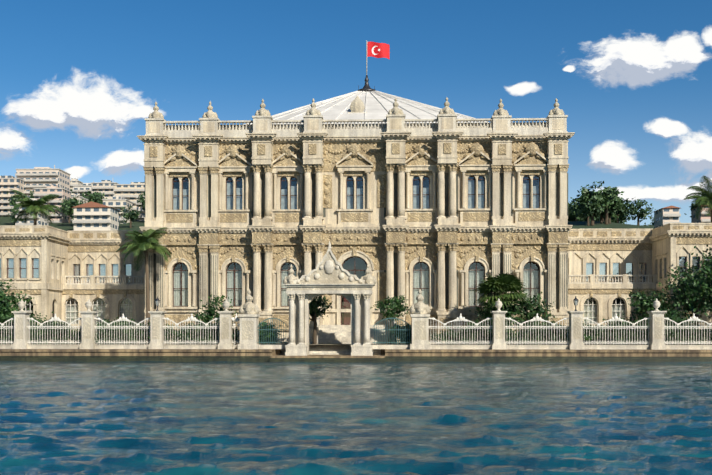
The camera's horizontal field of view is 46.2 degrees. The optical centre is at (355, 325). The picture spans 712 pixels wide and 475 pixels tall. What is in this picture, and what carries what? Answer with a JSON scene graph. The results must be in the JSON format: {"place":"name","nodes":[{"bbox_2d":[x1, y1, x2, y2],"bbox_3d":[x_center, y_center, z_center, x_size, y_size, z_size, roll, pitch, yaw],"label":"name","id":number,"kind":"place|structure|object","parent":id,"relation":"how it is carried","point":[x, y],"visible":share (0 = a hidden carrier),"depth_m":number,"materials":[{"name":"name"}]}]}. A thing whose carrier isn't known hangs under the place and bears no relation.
{"place":"outdoors","nodes":[
{"label":"outdoors","id":0,"kind":"place"},
{"bbox_2d":[0,217,653,230],"bbox_3d":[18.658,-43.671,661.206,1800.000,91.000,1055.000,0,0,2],"label":"hillside ground","id":1,"kind":"structure","parent":0,"point":[67,226],"depth_m":356.96,"materials":[{"name":"green plant"}]},
{"bbox_2d":[0,173,24,216],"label":"apartment block","id":2,"kind":"structure","parent":1,"relation":"on","point":[7,183],"depth_m":429.07,"materials":[{"name":"concrete"}]},
{"bbox_2d":[15,198,48,225],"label":"apartment block","id":3,"kind":"structure","parent":1,"relation":"on","point":[40,220],"depth_m":348.54,"materials":[{"name":"concrete"}]},
{"bbox_2d":[16,165,70,197],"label":"apartment block","id":4,"kind":"structure","parent":1,"relation":"on","point":[39,177],"depth_m":436.52,"materials":[{"name":"concrete"}]},
{"bbox_2d":[33,182,71,222],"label":"apartment block","id":5,"kind":"structure","parent":1,"relation":"on","point":[39,193],"depth_m":383.57,"materials":[{"name":"concrete"}]},
{"bbox_2d":[70,178,82,189],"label":"apartment block","id":6,"kind":"structure","parent":1,"relation":"on","point":[74,181],"depth_m":540.11,"materials":[{"name":"concrete"}]},
{"bbox_2d":[71,191,88,220],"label":"apartment block","id":7,"kind":"structure","parent":1,"relation":"on","point":[80,198],"depth_m":401.30,"materials":[{"name":"concrete"}]},
{"bbox_2d":[72,181,93,196],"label":"apartment block","id":8,"kind":"structure","parent":1,"relation":"on","point":[84,187],"depth_m":479.19,"materials":[{"name":"concrete"}]},
{"bbox_2d":[72,201,118,230],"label":"apartment block","id":9,"kind":"structure","parent":1,"relation":"on","point":[91,216],"depth_m":332.23,"materials":[{"name":"concrete"}]},
{"bbox_2d":[91,180,117,198],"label":"apartment block","id":10,"kind":"structure","parent":1,"relation":"on","point":[106,187],"depth_m":466.62,"materials":[{"name":"concrete"}]},
{"bbox_2d":[102,196,132,223],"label":"apartment block","id":11,"kind":"structure","parent":1,"relation":"on","point":[117,202],"depth_m":377.63,"materials":[{"name":"concrete"}]},
{"bbox_2d":[113,182,144,211],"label":"apartment block","id":12,"kind":"structure","parent":1,"relation":"on","point":[131,191],"depth_m":420.09,"materials":[{"name":"concrete"}]},
{"bbox_2d":[136,197,144,220],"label":"apartment block","id":13,"kind":"structure","parent":1,"relation":"on","point":[141,216],"depth_m":392.34,"materials":[{"name":"concrete"}]},
{"bbox_2d":[7,181,701,227],"bbox_3d":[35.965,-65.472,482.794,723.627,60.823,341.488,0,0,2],"label":"hillside trees","id":14,"kind":"object","parent":1,"relation":"on","point":[607,205],"visible":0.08,"depth_m":358.40,"materials":[{"name":"green plant"}]},
{"bbox_2d":[654,206,680,227],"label":"apartment block","id":15,"kind":"structure","parent":1,"relation":"on","point":[666,215],"depth_m":310.41,"materials":[{"name":"concrete"}]},
{"bbox_2d":[691,205,710,222],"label":"apartment block","id":16,"kind":"structure","parent":1,"relation":"on","point":[704,217],"depth_m":329.77,"materials":[{"name":"concrete"}]},
{"bbox_2d":[0,361,711,474],"bbox_3d":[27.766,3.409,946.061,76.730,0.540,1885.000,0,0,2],"label":"water","id":17,"kind":"structure","parent":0,"point":[325,418],"depth_m":29.95,"materials":[{"name":"blue liquid"}]},
{"bbox_2d":[0,318,711,362],"bbox_3d":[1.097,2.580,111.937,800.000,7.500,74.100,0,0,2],"label":"quay and stairs","id":18,"kind":"structure","parent":17,"relation":"in","point":[333,345],"depth_m":77.29,"materials":[{"name":"stone"}]},
{"bbox_2d":[0,225,144,341],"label":"palace wing","id":19,"kind":"structure","parent":18,"relation":"on","point":[63,275],"depth_m":94.98,"materials":[{"name":"beige stone"}]},
{"bbox_2d":[283,240,375,355],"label":"water gate","id":20,"kind":"structure","parent":18,"relation":"on","point":[329,275],"depth_m":77.68,"materials":[{"name":"stone"}]},
{"bbox_2d":[137,97,574,342],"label":"palace","id":21,"kind":"structure","parent":18,"relation":"on","point":[445,212],"depth_m":88.59,"materials":[{"name":"beige stone"}]},
{"bbox_2d":[243,41,489,124],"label":"roof","id":22,"kind":"structure","parent":21,"relation":"on","point":[366,101],"depth_m":100.91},
{"bbox_2d":[367,42,389,59],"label":"flag","id":23,"kind":"object","parent":21,"relation":"on","point":[378,50],"visible":1,"depth_m":108.96,"materials":[{"name":"fabric"}]},
{"bbox_2d":[0,176,711,344],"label":"garden plants","id":24,"kind":"object","parent":18,"relation":"on","point":[700,291],"visible":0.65,"depth_m":81.95,"materials":[{"name":"green plant"}]},
{"bbox_2d":[0,289,711,349],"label":"quay fence","id":25,"kind":"object","parent":18,"relation":"on","point":[249,316],"visible":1,"depth_m":78.67,"materials":[{"name":"stone"}]},
{"bbox_2d":[567,223,711,342],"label":"palace wing","id":26,"kind":"structure","parent":18,"relation":"on","point":[609,269],"depth_m":93.37,"materials":[{"name":"beige stone"}]},
{"bbox_2d":[0,0,711,224],"label":"sky","id":27,"kind":"structure","parent":0,"point":[80,80],"materials":[{"name":"blue"}]}
]}

